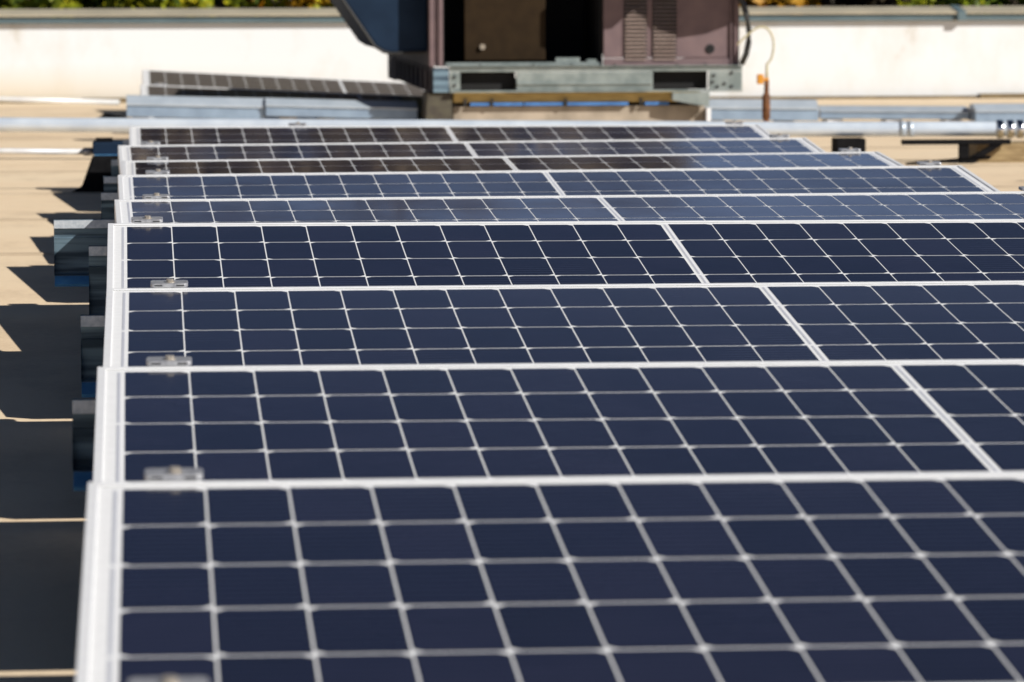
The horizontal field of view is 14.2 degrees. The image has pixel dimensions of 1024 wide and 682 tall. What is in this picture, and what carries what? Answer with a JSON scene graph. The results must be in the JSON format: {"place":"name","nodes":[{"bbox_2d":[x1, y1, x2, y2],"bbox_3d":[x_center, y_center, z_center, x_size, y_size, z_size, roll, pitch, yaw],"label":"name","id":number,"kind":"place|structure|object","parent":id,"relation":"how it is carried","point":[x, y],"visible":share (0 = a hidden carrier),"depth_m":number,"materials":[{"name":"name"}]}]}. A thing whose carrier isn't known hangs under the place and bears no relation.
{"place":"outdoors","nodes":[
{"label":"outdoors","id":0,"kind":"place"},
{"bbox_2d":[0,0,81,8],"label":"tree","id":1,"kind":"object","parent":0,"point":[28,4],"visible":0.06,"depth_m":25.49,"materials":[{"name":"green plant"}]},
{"bbox_2d":[36,0,213,16],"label":"tree","id":2,"kind":"object","parent":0,"point":[89,4],"visible":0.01,"depth_m":26.34,"materials":[{"name":"green plant"}]},
{"bbox_2d":[98,0,334,16],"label":"tree","id":3,"kind":"object","parent":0,"point":[164,4],"visible":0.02,"depth_m":25.08,"materials":[{"name":"green plant"}]},
{"bbox_2d":[212,0,332,7],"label":"tree","id":4,"kind":"object","parent":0,"point":[298,4],"depth_m":25.54,"materials":[{"name":"green plant"}]},
{"bbox_2d":[739,0,822,14],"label":"tree","id":5,"kind":"object","parent":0,"point":[788,3],"visible":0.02,"depth_m":26.03,"materials":[{"name":"green plant"}]},
{"bbox_2d":[749,0,896,6],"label":"tree","id":6,"kind":"object","parent":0,"point":[891,2],"depth_m":56.76,"materials":[{"name":"green plant"}]},
{"bbox_2d":[747,0,941,14],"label":"tree","id":7,"kind":"object","parent":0,"point":[839,3],"visible":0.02,"depth_m":26.55,"materials":[{"name":"green plant"}]},
{"bbox_2d":[898,0,1001,5],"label":"tree","id":8,"kind":"object","parent":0,"point":[959,2],"depth_m":25.56,"materials":[{"name":"green plant"}]},
{"bbox_2d":[999,0,1023,5],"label":"tree","id":9,"kind":"object","parent":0,"point":[1012,2],"depth_m":26.55,"materials":[{"name":"green plant"}]},
{"bbox_3d":[0.219,3.088,8.668,30.000,5.698,28.600,-1,5,-5],"label":"building block","id":10,"kind":"object","parent":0,"visible":0},
{"bbox_2d":[0,98,1023,681],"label":"roof","id":11,"kind":"structure","parent":10,"relation":"on","point":[42,518],"depth_m":7.23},
{"bbox_2d":[0,252,53,254],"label":"roof seam","id":12,"kind":"object","parent":11,"relation":"on","point":[41,253],"visible":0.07,"depth_m":10.26,"materials":[{"name":"beige"}]},
{"bbox_2d":[0,218,100,220],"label":"roof seam","id":13,"kind":"object","parent":11,"relation":"on","point":[25,219],"visible":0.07,"depth_m":11.69,"materials":[{"name":"beige"}]},
{"bbox_2d":[0,96,119,104],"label":"conduit","id":14,"kind":"object","parent":11,"relation":"on","point":[61,100],"visible":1,"depth_m":20.34,"materials":[{"name":"white metal"}]},
{"bbox_2d":[0,137,128,138],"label":"roof seam","id":15,"kind":"object","parent":11,"relation":"on","point":[64,137],"visible":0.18,"depth_m":17.51,"materials":[{"name":"beige"}]},
{"bbox_2d":[72,138,122,191],"bbox_3d":[-1.324,-0.568,13.246,0.193,0.170,0.220,-1,5,-5],"label":"junction box","id":16,"kind":"object","parent":11,"relation":"on","point":[105,151],"visible":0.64,"depth_m":13.14,"materials":[{"name":"blue paint"}]},
{"bbox_2d":[0,148,92,155],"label":"conduit","id":17,"kind":"object","parent":16,"relation":"attached to","point":[86,151],"visible":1,"depth_m":13.31,"materials":[{"name":"metal"}]},
{"bbox_2d":[97,113,126,117],"bbox_3d":[-1.918,-1.038,19.188,0.199,0.040,0.381,2,6,24],"label":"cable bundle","id":18,"kind":"object","parent":11,"relation":"on","point":[105,115],"visible":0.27,"depth_m":19.29,"materials":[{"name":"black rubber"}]},
{"bbox_2d":[128,675,208,681],"bbox_3d":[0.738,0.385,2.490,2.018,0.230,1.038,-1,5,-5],"label":"clamp","id":19,"kind":"object","parent":11,"relation":"on","point":[169,678],"visible":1,"depth_m":2.90,"materials":[{"name":"silver metal"}]},
{"bbox_2d":[126,95,264,118],"bbox_3d":[-1.329,-0.937,17.237,0.576,0.192,0.172,-1,5,-5],"label":"cable tray","id":20,"kind":"object","parent":11,"relation":"on","point":[142,106],"visible":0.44,"depth_m":17.16,"materials":[{"name":"metal"}]},
{"bbox_2d":[140,82,422,119],"bbox_3d":[-0.667,-1.047,18.544,2.011,0.224,1.026,-1,5,-5],"label":"metal frame","id":21,"kind":"object","parent":11,"relation":"on","point":[159,89],"visible":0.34,"depth_m":18.82,"materials":[{"name":"grey metal"}]},
{"bbox_2d":[142,69,425,95],"bbox_3d":[-0.841,-1.237,20.564,2.010,0.231,0.998,-1,5,-5],"label":"solar panel","id":22,"kind":"object","parent":11,"relation":"on","point":[196,79],"visible":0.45,"depth_m":20.71,"materials":[{"name":"black glass"}]},
{"bbox_2d":[264,98,417,119],"bbox_3d":[-0.721,-0.935,17.275,0.636,0.179,0.172,-1,5,-5],"label":"cable tray","id":23,"kind":"object","parent":11,"relation":"on","point":[288,108],"visible":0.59,"depth_m":17.20,"materials":[{"name":"metal"}]},
{"bbox_2d":[123,120,770,144],"bbox_3d":[-0.159,-0.543,12.613,2.062,0.229,1.027,-1,5,-5],"label":"solar panel","id":24,"kind":"object","parent":11,"relation":"on","point":[297,132],"visible":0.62,"depth_m":12.89,"materials":[{"name":"black glass"}]},
{"bbox_2d":[111,133,824,175],"bbox_3d":[-0.086,-0.442,11.487,2.061,0.228,1.049,-1,5,-5],"label":"solar panel","id":25,"kind":"object","parent":11,"relation":"on","point":[774,143],"visible":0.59,"depth_m":11.80,"materials":[{"name":"black glass"}]},
{"bbox_2d":[104,147,904,191],"bbox_3d":[0.020,-0.347,10.396,2.100,0.234,1.034,-1,5,-5],"label":"solar panel","id":26,"kind":"object","parent":11,"relation":"on","point":[848,157],"visible":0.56,"depth_m":10.70,"materials":[{"name":"blue glass"}]},
{"bbox_2d":[0,5,1023,102],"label":"parapet wall","id":27,"kind":"structure","parent":11,"relation":"on","point":[911,52],"depth_m":22.43,"materials":[{"name":"white paint"}]},
{"bbox_2d":[0,164,1023,172],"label":"roof seam","id":28,"kind":"object","parent":11,"relation":"on","point":[905,165],"visible":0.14,"depth_m":14.82,"materials":[{"name":"beige"}]},
{"bbox_2d":[0,185,1023,194],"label":"roof seam","id":29,"kind":"object","parent":11,"relation":"on","point":[100,192],"visible":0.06,"depth_m":13.08,"materials":[{"name":"beige"}]},
{"bbox_2d":[54,186,1023,286],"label":"solar panel","id":30,"kind":"object","parent":11,"relation":"on","point":[74,239],"visible":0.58,"depth_m":8.41,"materials":[{"name":"blue glass"}]},
{"bbox_2d":[72,355,1023,490],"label":"solar panel","id":31,"kind":"object","parent":11,"relation":"on","point":[291,422],"visible":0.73,"depth_m":4.86,"materials":[{"name":"blue glass"}]},
{"bbox_2d":[75,466,1023,681],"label":"solar panel","id":32,"kind":"object","parent":11,"relation":"on","point":[874,577],"visible":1,"depth_m":3.63,"materials":[{"name":"blue glass"}]},
{"bbox_2d":[101,160,998,218],"bbox_3d":[0.122,-0.255,9.266,2.092,0.251,1.040,-1,5,-5],"label":"solar panel","id":33,"kind":"object","parent":11,"relation":"on","point":[929,176],"visible":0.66,"depth_m":9.54,"materials":[{"name":"blue glass"}]},
{"bbox_2d":[80,278,1023,397],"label":"solar panel","id":34,"kind":"object","parent":11,"relation":"on","point":[568,323],"visible":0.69,"depth_m":6.02,"materials":[{"name":"blue glass"}]},
{"bbox_2d":[88,215,1023,314],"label":"solar panel","id":35,"kind":"object","parent":11,"relation":"on","point":[141,252],"visible":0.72,"depth_m":7.18,"materials":[{"name":"blue glass"}]},
{"bbox_2d":[421,78,710,120],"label":"roof curb","id":36,"kind":"structure","parent":11,"relation":"on","point":[632,106],"depth_m":17.09,"materials":[{"name":"yellow wood"}]},
{"bbox_2d":[330,0,751,92],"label":"rooftop unit","id":37,"kind":"object","parent":36,"relation":"on","point":[484,46],"visible":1,"depth_m":17.10,"materials":[{"name":"brown paint"}]},
{"bbox_2d":[737,26,774,121],"bbox_3d":[0.995,-1.044,16.747,0.159,0.482,0.041,-1,5,-5],"label":"pipe","id":38,"kind":"object","parent":11,"relation":"on","point":[761,79],"visible":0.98,"depth_m":16.74,"materials":[{"name":"brown metal"}]},
{"bbox_2d":[705,99,818,121],"bbox_3d":[1.044,-0.979,17.863,0.558,0.152,0.172,-1,5,-5],"label":"cable tray","id":39,"kind":"object","parent":11,"relation":"on","point":[787,110],"visible":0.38,"depth_m":17.79,"materials":[{"name":"metal"}]},
{"bbox_2d":[831,137,865,151],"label":"rubber block","id":40,"kind":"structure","parent":11,"relation":"on","point":[847,142],"depth_m":15.13,"materials":[{"name":"black rubber"}]},
{"bbox_2d":[756,120,969,121],"bbox_3d":[-0.802,-1.003,19.016,29.800,0.003,0.072,-1,5,-5],"label":"roof seam","id":41,"kind":"object","parent":11,"relation":"on","point":[866,121],"visible":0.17,"depth_m":19.23,"materials":[{"name":"beige"}]},
{"bbox_2d":[820,146,957,148],"bbox_3d":[-0.533,-0.750,16.190,29.800,0.003,0.072,-1,5,-5],"label":"roof seam","id":42,"kind":"object","parent":11,"relation":"on","point":[903,147],"visible":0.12,"depth_m":16.36,"materials":[{"name":"beige"}]},
{"bbox_2d":[818,105,968,121],"bbox_3d":[1.663,-0.974,17.993,0.664,0.116,0.171,0,5,0],"label":"cable tray","id":43,"kind":"object","parent":11,"relation":"on","point":[890,113],"visible":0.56,"depth_m":17.91,"materials":[{"name":"metal"}]},
{"bbox_2d":[901,139,1010,164],"bbox_3d":[1.634,-0.679,14.905,0.410,0.094,0.310,-1,5,-5],"label":"pipe stand","id":44,"kind":"object","parent":11,"relation":"on","point":[963,152],"visible":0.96,"depth_m":15.02,"materials":[{"name":"black metal"}]},
{"bbox_2d":[968,104,1023,120],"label":"cable tray","id":45,"kind":"object","parent":11,"relation":"on","point":[992,112],"visible":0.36,"depth_m":17.82,"materials":[{"name":"metal"}]},
{"bbox_2d":[968,141,1023,162],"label":"wood block","id":46,"kind":"object","parent":11,"relation":"on","point":[1013,151],"depth_m":15.10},
{"bbox_2d":[0,117,1023,137],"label":"metal pipe","id":47,"kind":"object","parent":46,"relation":"on","point":[1002,128],"visible":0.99,"depth_m":15.26,"materials":[{"name":"metal"}]}
]}

